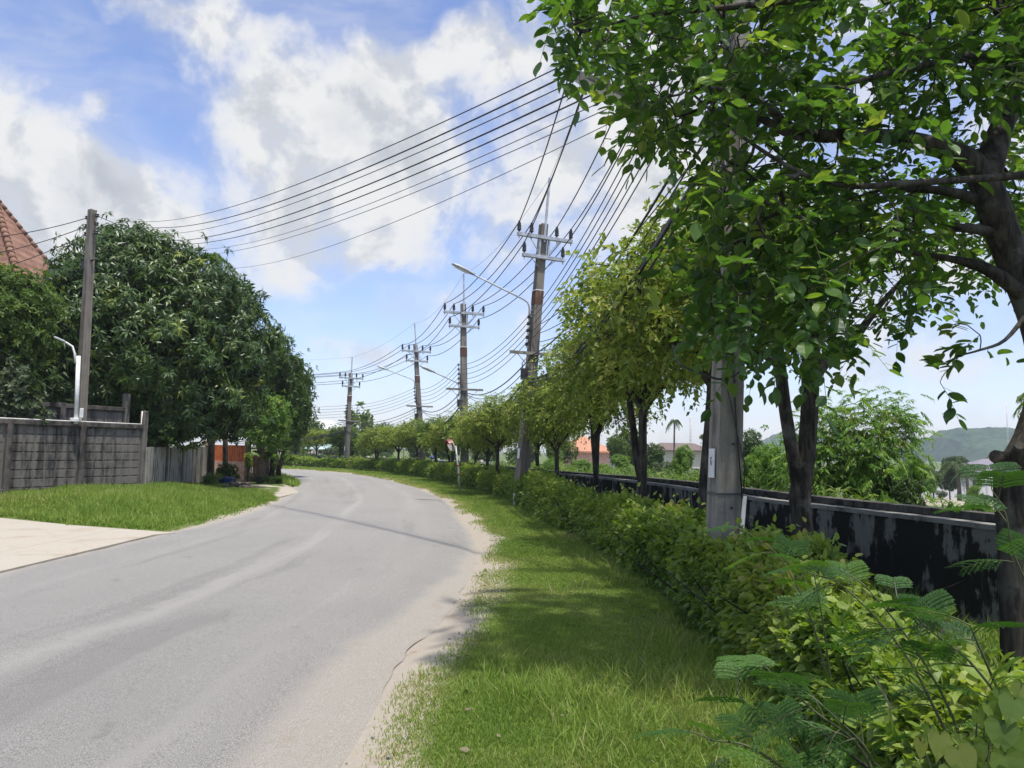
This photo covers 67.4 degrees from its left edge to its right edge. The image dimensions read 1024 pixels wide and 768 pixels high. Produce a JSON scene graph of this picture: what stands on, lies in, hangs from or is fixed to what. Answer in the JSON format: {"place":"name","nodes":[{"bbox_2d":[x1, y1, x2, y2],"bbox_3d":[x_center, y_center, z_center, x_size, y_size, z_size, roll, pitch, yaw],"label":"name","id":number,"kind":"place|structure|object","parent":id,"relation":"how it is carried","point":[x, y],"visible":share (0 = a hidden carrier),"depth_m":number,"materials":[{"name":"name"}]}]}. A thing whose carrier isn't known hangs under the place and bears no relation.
{"place":"outdoors","nodes":[
{"label":"outdoors","id":0,"kind":"place"},
{"bbox_2d":[0,469,476,767],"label":"road","id":1,"kind":"structure","parent":0,"point":[287,631],"depth_m":6.66,"materials":[{"name":"grey asphalt"}]},
{"bbox_2d":[238,482,298,497],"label":"driveway","id":2,"kind":"structure","parent":0,"point":[284,492],"depth_m":27.57,"materials":[{"name":"concrete"}]},
{"bbox_2d":[208,75,680,254],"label":"overhead wire","id":3,"kind":"object","parent":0,"point":[452,176],"visible":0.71,"depth_m":13.47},
{"bbox_2d":[0,445,999,767],"bbox_3d":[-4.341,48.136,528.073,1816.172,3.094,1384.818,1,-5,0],"label":"ground","id":4,"kind":"structure","parent":0,"point":[426,649],"depth_m":6.48,"materials":[{"name":"soil"}]},
{"bbox_2d":[0,200,51,285],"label":"tiled house","id":5,"kind":"structure","parent":4,"relation":"on","point":[10,224],"depth_m":33.11,"materials":[{"name":"tile"}]},
{"bbox_2d":[0,339,56,425],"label":"bush","id":6,"kind":"object","parent":4,"relation":"on","point":[15,390],"visible":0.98,"depth_m":20.06,"materials":[{"name":"green plant"}]},
{"bbox_2d":[0,253,70,379],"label":"side tree","id":7,"kind":"object","parent":4,"relation":"on","point":[27,312],"visible":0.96,"depth_m":20.67,"materials":[{"name":"green plant"}]},
{"bbox_2d":[0,394,130,423],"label":"panel wall","id":8,"kind":"structure","parent":4,"relation":"on","point":[64,411],"depth_m":22.28,"materials":[{"name":"concrete"}]},
{"bbox_2d":[0,411,148,494],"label":"panel wall","id":9,"kind":"structure","parent":4,"relation":"on","point":[34,453],"depth_m":20.77,"materials":[{"name":"concrete"}]},
{"bbox_2d":[53,336,83,423],"bbox_3d":[-12.028,-0.098,20.836,0.851,2.349,0.253,3,-5,-19],"label":"wall lamp","id":10,"kind":"object","parent":9,"relation":"attached to","point":[76,419],"visible":1,"depth_m":20.90,"materials":[{"name":"white metal"}]},
{"bbox_2d":[0,518,174,572],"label":"apron","id":11,"kind":"object","parent":4,"relation":"on","point":[24,543],"visible":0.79,"depth_m":12.74,"materials":[{"name":"concrete"}]},
{"bbox_2d":[78,209,98,420],"bbox_3d":[-12.314,-0.740,22.003,0.606,8.705,0.261,-2,-6,32],"label":"power pole","id":12,"kind":"object","parent":4,"relation":"on","point":[90,233],"visible":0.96,"depth_m":22.06,"materials":[{"name":"concrete"}]},
{"bbox_2d":[0,480,278,531],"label":"grass","id":13,"kind":"structure","parent":4,"relation":"on","point":[164,505],"depth_m":17.90,"materials":[{"name":"green plant"}]},
{"bbox_2d":[10,211,287,452],"bbox_3d":[-12.320,-1.042,25.725,10.596,9.952,7.069,4,-6,-32],"label":"mango tree","id":14,"kind":"object","parent":4,"relation":"on","point":[184,321],"visible":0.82,"depth_m":25.00,"materials":[{"name":"green plant"}]},
{"bbox_2d":[147,409,193,446],"bbox_3d":[-11.574,2.209,25.150,2.830,3.342,1.941,-2,-6,30],"label":"bush","id":15,"kind":"object","parent":4,"relation":"on","point":[164,435],"visible":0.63,"depth_m":24.66,"materials":[{"name":"green plant"}]},
{"bbox_2d":[145,445,207,483],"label":"plank wall","id":16,"kind":"structure","parent":4,"relation":"on","point":[166,463],"depth_m":27.12,"materials":[{"name":"wood"}]},
{"bbox_2d":[199,471,222,484],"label":"strap plant","id":17,"kind":"object","parent":4,"relation":"on","point":[211,479],"visible":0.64,"depth_m":28.14,"materials":[{"name":"green plant"}]},
{"bbox_2d":[199,253,227,474],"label":"tree","id":18,"kind":"object","parent":4,"relation":"on","point":[211,458],"visible":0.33,"depth_m":30.76,"materials":[{"name":"green plant"}]},
{"bbox_2d":[204,440,251,480],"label":"garden wall","id":19,"kind":"structure","parent":4,"relation":"on","point":[235,455],"depth_m":35.12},
{"bbox_2d":[215,462,240,481],"bbox_3d":[-11.041,3.551,29.894,1.029,1.065,0.948,-3,-6,37],"label":"shrub","id":20,"kind":"object","parent":4,"relation":"on","point":[226,470],"visible":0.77,"depth_m":29.80,"materials":[{"name":"green plant"}]},
{"bbox_2d":[244,445,263,481],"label":"gate","id":21,"kind":"structure","parent":4,"relation":"on","point":[256,469],"depth_m":34.58,"materials":[{"name":"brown wood"}]},
{"bbox_2d":[242,389,297,475],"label":"light tree","id":22,"kind":"object","parent":4,"relation":"on","point":[266,433],"visible":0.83,"depth_m":32.29,"materials":[{"name":"green plant"}]},
{"bbox_2d":[230,323,320,476],"bbox_3d":[-10.907,0.997,34.972,4.015,7.475,4.856,-3,-6,40],"label":"dark tree","id":23,"kind":"object","parent":4,"relation":"on","point":[286,380],"visible":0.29,"depth_m":34.91,"materials":[{"name":"green plant"}]},
{"bbox_2d":[264,471,300,486],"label":"grass","id":24,"kind":"structure","parent":4,"relation":"on","point":[291,481],"depth_m":33.83,"materials":[{"name":"green plant"}]},
{"bbox_2d":[275,357,318,472],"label":"dark tree","id":25,"kind":"object","parent":4,"relation":"on","point":[307,375],"visible":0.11,"depth_m":39.89,"materials":[{"name":"green plant"}]},
{"bbox_2d":[302,427,332,455],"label":"street tree","id":26,"kind":"object","parent":4,"relation":"on","point":[316,444],"visible":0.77,"depth_m":62.87,"materials":[{"name":"green plant"}]},
{"bbox_2d":[322,424,360,464],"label":"street tree","id":27,"kind":"object","parent":4,"relation":"on","point":[337,440],"visible":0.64,"depth_m":59.44,"materials":[{"name":"green plant"}]},
{"bbox_2d":[338,357,363,468],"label":"power pole","id":28,"kind":"object","parent":4,"relation":"on","point":[348,426],"visible":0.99,"depth_m":57.03,"materials":[{"name":"concrete"}]},
{"bbox_2d":[337,401,374,456],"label":"tree","id":29,"kind":"object","parent":4,"relation":"on","point":[366,417],"visible":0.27,"depth_m":71.91,"materials":[{"name":"green plant"}]},
{"bbox_2d":[354,422,391,470],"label":"street tree","id":30,"kind":"object","parent":4,"relation":"on","point":[370,438],"visible":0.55,"depth_m":52.39,"materials":[{"name":"green plant"}]},
{"bbox_2d":[252,452,510,493],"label":"hedge","id":31,"kind":"object","parent":4,"relation":"on","point":[430,468],"visible":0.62,"depth_m":43.51,"materials":[{"name":"green plant"}]},
{"bbox_2d":[375,423,411,472],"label":"street tree","id":32,"kind":"object","parent":4,"relation":"on","point":[386,433],"visible":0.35,"depth_m":49.03,"materials":[{"name":"green plant"}]},
{"bbox_2d":[377,323,432,473],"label":"power pole","id":33,"kind":"object","parent":4,"relation":"on","point":[419,413],"visible":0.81,"depth_m":48.21,"materials":[{"name":"concrete"}]},
{"bbox_2d":[387,416,432,475],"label":"street tree","id":34,"kind":"object","parent":4,"relation":"on","point":[404,435],"visible":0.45,"depth_m":45.50,"materials":[{"name":"green plant"}]},
{"bbox_2d":[408,417,459,472],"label":"street tree","id":35,"kind":"object","parent":4,"relation":"on","point":[423,427],"visible":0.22,"depth_m":42.19,"materials":[{"name":"green plant"}]},
{"bbox_2d":[416,408,473,481],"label":"street tree","id":36,"kind":"object","parent":4,"relation":"on","point":[435,439],"visible":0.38,"depth_m":37.50,"materials":[{"name":"green plant"}]},
{"bbox_2d":[420,273,484,484],"bbox_3d":[-2.704,-0.033,34.556,2.918,10.175,0.610,2,-5,-16],"label":"power pole","id":37,"kind":"object","parent":4,"relation":"on","point":[463,397],"visible":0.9,"depth_m":34.74,"materials":[{"name":"concrete"}]},
{"bbox_2d":[441,417,504,481],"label":"street tree","id":38,"kind":"object","parent":4,"relation":"on","point":[458,445],"visible":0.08,"depth_m":34.14,"materials":[{"name":"green plant"}]},
{"bbox_2d":[448,412,512,489],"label":"street tree","id":39,"kind":"object","parent":4,"relation":"on","point":[488,454],"visible":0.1,"depth_m":30.78,"materials":[{"name":"green plant"}]},
{"bbox_2d":[444,391,539,492],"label":"street tree","id":40,"kind":"object","parent":4,"relation":"on","point":[484,423],"visible":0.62,"depth_m":27.05,"materials":[{"name":"green plant"}]},
{"bbox_2d":[452,177,572,503],"bbox_3d":[0.034,-1.170,23.078,3.790,10.575,0.601,2,-5,-12],"label":"power pole","id":41,"kind":"object","parent":4,"relation":"on","point":[524,448],"visible":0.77,"depth_m":23.28,"materials":[{"name":"concrete"}]},
{"bbox_2d":[221,146,721,443],"bbox_3d":[-7.156,1.438,37.985,11.646,3.262,61.656,4,-6,-28],"label":"overhead wire","id":42,"kind":"object","parent":41,"relation":"attached to","point":[652,264],"visible":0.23,"depth_m":12.03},
{"bbox_2d":[240,155,708,441],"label":"overhead wire","id":43,"kind":"object","parent":41,"relation":"attached to","point":[661,237],"visible":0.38,"depth_m":11.41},
{"bbox_2d":[505,442,540,467],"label":"tree","id":44,"kind":"object","parent":4,"relation":"on","point":[513,454],"visible":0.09,"depth_m":76.63,"materials":[{"name":"green plant"}]},
{"bbox_2d":[491,386,586,469],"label":"street tree","id":45,"kind":"object","parent":4,"relation":"on","point":[510,421],"visible":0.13,"depth_m":24.25,"materials":[{"name":"green plant"}]},
{"bbox_2d":[508,367,589,475],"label":"street tree","id":46,"kind":"object","parent":4,"relation":"on","point":[551,430],"visible":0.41,"depth_m":21.83,"materials":[{"name":"green plant"}]},
{"bbox_2d":[560,438,579,470],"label":"tree","id":47,"kind":"object","parent":4,"relation":"on","point":[567,453],"visible":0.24,"depth_m":69.24,"materials":[{"name":"green plant"}]},
{"bbox_2d":[563,436,609,469],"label":"house","id":48,"kind":"structure","parent":4,"relation":"on","point":[586,453],"depth_m":78.04,"materials":[{"name":"paint"}]},
{"bbox_2d":[528,320,665,491],"bbox_3d":[1.899,0.951,18.992,3.345,5.629,3.606,-3,-6,41],"label":"street tree","id":49,"kind":"object","parent":4,"relation":"on","point":[599,420],"visible":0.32,"depth_m":18.72,"materials":[{"name":"green plant"}]},
{"bbox_2d":[608,433,627,457],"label":"tree","id":50,"kind":"object","parent":4,"relation":"on","point":[616,445],"visible":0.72,"depth_m":59.33,"materials":[{"name":"green plant"}]},
{"bbox_2d":[610,453,632,472],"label":"shrub","id":51,"kind":"object","parent":4,"relation":"on","point":[621,461],"visible":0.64,"depth_m":43.28,"materials":[{"name":"green plant"}]},
{"bbox_2d":[606,426,638,464],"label":"tree","id":52,"kind":"object","parent":4,"relation":"on","point":[628,448],"visible":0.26,"depth_m":60.94,"materials":[{"name":"green plant"}]},
{"bbox_2d":[540,243,705,498],"bbox_3d":[2.721,0.198,15.855,4.218,6.814,4.547,5,-6,-36],"label":"street tree","id":53,"kind":"object","parent":4,"relation":"on","point":[640,394],"visible":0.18,"depth_m":15.48,"materials":[{"name":"green plant"}]},
{"bbox_2d":[253,454,994,522],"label":"channel wall","id":54,"kind":"structure","parent":4,"relation":"on","point":[982,516],"depth_m":11.02,"materials":[{"name":"concrete"}]},
{"bbox_2d":[280,455,998,626],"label":"boundary wall","id":55,"kind":"structure","parent":4,"relation":"on","point":[921,552],"depth_m":8.68,"materials":[{"name":"black concrete"}]},
{"bbox_2d":[289,453,993,509],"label":"undergrowth","id":56,"kind":"object","parent":4,"relation":"on","point":[691,475],"visible":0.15,"depth_m":30.49,"materials":[{"name":"green plant"}]},
{"bbox_2d":[761,361,944,506],"bbox_3d":[8.320,1.542,17.869,5.373,4.172,3.408,2,-5,-16],"label":"feathery tree","id":57,"kind":"object","parent":56,"relation":"in","point":[863,442],"visible":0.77,"depth_m":17.43,"materials":[{"name":"green plant"}]},
{"bbox_2d":[647,442,664,471],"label":"tree","id":58,"kind":"object","parent":4,"relation":"on","point":[653,454],"visible":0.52,"depth_m":47.14,"materials":[{"name":"green plant"}]},
{"bbox_2d":[647,461,672,478],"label":"shrub","id":59,"kind":"object","parent":4,"relation":"on","point":[656,467],"visible":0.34,"depth_m":33.70,"materials":[{"name":"green plant"}]},
{"bbox_2d":[652,443,701,471],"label":"house","id":60,"kind":"structure","parent":4,"relation":"on","point":[696,449],"depth_m":121.78,"materials":[{"name":"white paint"}]},
{"bbox_2d":[671,444,692,475],"bbox_3d":[6.639,3.360,29.984,0.801,2.209,0.869,-2,-6,30],"label":"shrub","id":61,"kind":"object","parent":4,"relation":"on","point":[683,455],"visible":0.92,"depth_m":29.83,"materials":[{"name":"green plant"}]},
{"bbox_2d":[574,0,801,590],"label":"power pole","id":62,"kind":"object","parent":4,"relation":"on","point":[726,500],"visible":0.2,"depth_m":7.92,"materials":[{"name":"concrete"}]},
{"bbox_2d":[138,1,690,221],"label":"overhead wire","id":63,"kind":"object","parent":62,"relation":"attached to","point":[394,143],"visible":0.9,"depth_m":14.92,"materials":[{"name":"black metal"}]},
{"bbox_2d":[144,0,716,227],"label":"overhead wire","id":64,"kind":"object","parent":62,"relation":"attached to","point":[541,87],"visible":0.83,"depth_m":14.78,"materials":[{"name":"black metal"}]},
{"bbox_2d":[173,19,700,233],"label":"overhead wire","id":65,"kind":"object","parent":62,"relation":"attached to","point":[417,152],"visible":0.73,"depth_m":14.44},
{"bbox_2d":[176,32,700,240],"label":"overhead wire","id":66,"kind":"object","parent":62,"relation":"attached to","point":[550,103],"visible":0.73,"depth_m":14.29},
{"bbox_2d":[181,40,703,244],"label":"overhead wire","id":67,"kind":"object","parent":62,"relation":"attached to","point":[430,167],"visible":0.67,"depth_m":13.97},
{"bbox_2d":[311,37,580,374],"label":"overhead wire","id":68,"kind":"object","parent":62,"relation":"attached to","point":[507,238],"visible":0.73,"depth_m":23.52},
{"bbox_2d":[223,86,683,268],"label":"overhead wire","id":69,"kind":"object","parent":62,"relation":"attached to","point":[467,190],"visible":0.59,"depth_m":13.38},
{"bbox_2d":[213,51,706,248],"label":"overhead wire","id":70,"kind":"object","parent":62,"relation":"attached to","point":[444,172],"visible":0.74,"depth_m":14.02,"materials":[{"name":"black metal"}]},
{"bbox_2d":[318,0,612,382],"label":"overhead wire","id":71,"kind":"object","parent":62,"relation":"attached to","point":[528,233],"visible":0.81,"depth_m":20.82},
{"bbox_2d":[321,12,611,374],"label":"overhead wire","id":72,"kind":"object","parent":62,"relation":"attached to","point":[497,268],"visible":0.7,"depth_m":27.41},
{"bbox_2d":[314,32,650,376],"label":"overhead wire","id":73,"kind":"object","parent":62,"relation":"attached to","point":[531,259],"visible":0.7,"depth_m":23.85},
{"bbox_2d":[245,134,725,440],"bbox_3d":[-7.155,1.229,38.008,11.667,3.159,61.679,4,-6,-28],"label":"overhead wire","id":74,"kind":"object","parent":62,"relation":"attached to","point":[576,352],"visible":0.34,"depth_m":15.52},
{"bbox_2d":[311,7,689,377],"bbox_3d":[-6.119,-3.808,38.762,11.226,3.466,62.174,4,-6,-28],"label":"overhead wire","id":75,"kind":"object","parent":62,"relation":"attached to","point":[549,255],"visible":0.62,"depth_m":25.06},
{"bbox_2d":[327,63,674,406],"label":"overhead wire","id":76,"kind":"object","parent":62,"relation":"attached to","point":[551,286],"visible":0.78,"depth_m":17.82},
{"bbox_2d":[308,144,701,429],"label":"overhead wire","id":77,"kind":"object","parent":62,"relation":"attached to","point":[682,177],"visible":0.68,"depth_m":11.95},
{"bbox_2d":[321,7,690,384],"bbox_3d":[-6.327,-3.202,38.619,11.282,3.466,62.062,4,-6,-28],"label":"overhead wire","id":78,"kind":"object","parent":62,"relation":"attached to","point":[555,256],"visible":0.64,"depth_m":22.33,"materials":[{"name":"black metal"}]},
{"bbox_2d":[322,35,695,409],"bbox_3d":[-7.256,-0.761,38.204,11.462,2.456,61.663,4,-6,-28],"label":"overhead wire","id":79,"kind":"object","parent":62,"relation":"attached to","point":[559,282],"visible":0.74,"depth_m":16.99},
{"bbox_2d":[313,102,713,426],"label":"overhead wire","id":80,"kind":"object","parent":62,"relation":"attached to","point":[653,204],"visible":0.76,"depth_m":13.08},
{"bbox_2d":[320,19,710,412],"bbox_3d":[-7.255,-0.552,38.184,11.483,2.456,61.658,4,-6,-28],"label":"overhead wire","id":81,"kind":"object","parent":62,"relation":"attached to","point":[565,281],"visible":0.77,"depth_m":16.00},
{"bbox_2d":[317,26,715,415],"bbox_3d":[-7.255,-0.343,38.165,11.503,2.456,61.652,4,-6,-28],"label":"overhead wire","id":82,"kind":"object","parent":62,"relation":"attached to","point":[576,273],"visible":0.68,"depth_m":15.39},
{"bbox_2d":[330,51,712,417],"bbox_3d":[-7.254,-0.134,38.145,11.523,2.456,61.646,4,-6,-28],"label":"overhead wire","id":83,"kind":"object","parent":62,"relation":"attached to","point":[574,286],"visible":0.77,"depth_m":14.86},
{"bbox_2d":[553,170,869,509],"bbox_3d":[2.991,-0.110,12.433,4.743,6.853,5.078,3,-5,-23],"label":"street tree","id":84,"kind":"object","parent":4,"relation":"on","point":[639,303],"visible":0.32,"depth_m":12.21,"materials":[{"name":"green plant"}]},
{"bbox_2d":[742,454,759,487],"bbox_3d":[6.449,2.751,20.968,0.612,1.806,0.664,-2,-6,33],"label":"shrub","id":85,"kind":"object","parent":4,"relation":"on","point":[751,466],"visible":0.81,"depth_m":20.85,"materials":[{"name":"green plant"}]},
{"bbox_2d":[743,427,765,460],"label":"tree","id":86,"kind":"object","parent":4,"relation":"on","point":[748,441],"visible":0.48,"depth_m":39.34,"materials":[{"name":"green plant"}]},
{"bbox_2d":[489,463,1023,767],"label":"hedge","id":87,"kind":"object","parent":4,"relation":"on","point":[681,556],"visible":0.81,"depth_m":5.39,"materials":[{"name":"green plant"}]},
{"bbox_2d":[631,703,809,767],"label":"feathery sapling","id":88,"kind":"object","parent":87,"relation":"on","point":[729,717],"visible":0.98,"depth_m":2.45,"materials":[{"name":"green plant"}]},
{"bbox_2d":[701,525,847,682],"bbox_3d":[1.414,1.347,4.110,0.756,1.140,0.451,-3,-6,36],"label":"feathery sapling","id":89,"kind":"object","parent":87,"relation":"on","point":[797,543],"visible":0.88,"depth_m":4.11,"materials":[{"name":"green plant"}]},
{"bbox_2d":[694,654,910,767],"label":"feathery sapling","id":90,"kind":"object","parent":87,"relation":"on","point":[751,661],"visible":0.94,"depth_m":2.47,"materials":[{"name":"green plant"}]},
{"bbox_2d":[762,560,981,746],"bbox_3d":[1.373,1.134,2.985,0.414,0.896,0.820,6,-7,-45],"label":"feathery sapling","id":91,"kind":"object","parent":87,"relation":"on","point":[914,645],"visible":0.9,"depth_m":2.92,"materials":[{"name":"green plant"}]},
{"bbox_2d":[843,574,1023,741],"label":"feathery sapling","id":92,"kind":"object","parent":87,"relation":"on","point":[914,613],"visible":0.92,"depth_m":2.76,"materials":[{"name":"green plant"}]},
{"bbox_2d":[914,678,1023,767],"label":"vine","id":93,"kind":"object","parent":87,"relation":"on","point":[1006,733],"visible":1,"depth_m":2.02,"materials":[{"name":"green plant"}]},
{"bbox_2d":[934,462,1023,580],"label":"feathery sapling","id":94,"kind":"object","parent":87,"relation":"on","point":[994,474],"visible":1,"depth_m":3.78,"materials":[{"name":"green plant"}]},
{"bbox_2d":[749,442,774,488],"bbox_3d":[7.854,2.853,23.951,1.036,2.275,0.955,0,-5,12],"label":"shrub","id":95,"kind":"object","parent":4,"relation":"on","point":[758,457],"visible":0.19,"depth_m":23.87,"materials":[{"name":"green plant"}]},
{"bbox_2d":[519,0,1023,670],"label":"street tree","id":96,"kind":"object","parent":4,"relation":"on","point":[899,52],"visible":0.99,"depth_m":5.43,"materials":[{"name":"green plant"}]},
{"bbox_2d":[755,438,789,491],"bbox_3d":[7.515,2.556,21.873,1.306,2.519,1.161,2,-5,-7],"label":"shrub","id":97,"kind":"object","parent":4,"relation":"on","point":[768,470],"visible":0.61,"depth_m":21.68,"materials":[{"name":"green plant"}]},
{"bbox_2d":[562,512,1023,671],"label":"grass","id":98,"kind":"structure","parent":4,"relation":"on","point":[988,641],"depth_m":6.60,"materials":[{"name":"green plant"}]},
{"bbox_2d":[637,106,1023,535],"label":"street tree","id":99,"kind":"object","parent":4,"relation":"on","point":[800,454],"visible":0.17,"depth_m":8.61,"materials":[{"name":"green plant"}]},
{"bbox_2d":[868,465,899,500],"bbox_3d":[8.375,2.602,17.280,0.701,1.581,0.645,-2,-6,32],"label":"shrub","id":100,"kind":"object","parent":4,"relation":"on","point":[889,482],"visible":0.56,"depth_m":17.18,"materials":[{"name":"green plant"}]},
{"bbox_2d":[891,475,926,505],"bbox_3d":[8.232,2.565,15.892,0.632,1.365,0.686,3,-5,-18],"label":"shrub","id":101,"kind":"object","parent":4,"relation":"on","point":[903,492],"visible":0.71,"depth_m":15.86,"materials":[{"name":"green plant"}]},
{"bbox_2d":[938,461,956,499],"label":"tree","id":102,"kind":"object","parent":4,"relation":"on","point":[947,485],"visible":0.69,"depth_m":78.80,"materials":[{"name":"green plant"}]},
{"bbox_2d":[921,484,992,499],"bbox_3d":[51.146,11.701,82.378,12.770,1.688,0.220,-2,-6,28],"label":"buildings","id":103,"kind":"structure","parent":4,"relation":"on","point":[954,492],"depth_m":83.66,"materials":[{"name":"white paint"}]},
{"bbox_2d":[938,460,981,500],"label":"palm tree","id":104,"kind":"object","parent":4,"relation":"on","point":[956,465],"visible":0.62,"depth_m":77.34,"materials":[{"name":"green plant"}]},
{"bbox_2d":[0,0,1023,456],"label":"sky","id":105,"kind":"structure","parent":0,"point":[161,111],"materials":[{"name":"blue"}]},
{"bbox_2d":[252,465,833,767],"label":"grass","id":106,"kind":"structure","parent":0,"point":[470,501],"depth_m":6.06,"materials":[{"name":"green plant"}]},
{"bbox_2d":[879,427,1014,461],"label":"hill","id":107,"kind":"structure","parent":0,"point":[972,444],"depth_m":770.57,"materials":[{"name":"grass"},{"name":"green plant"}]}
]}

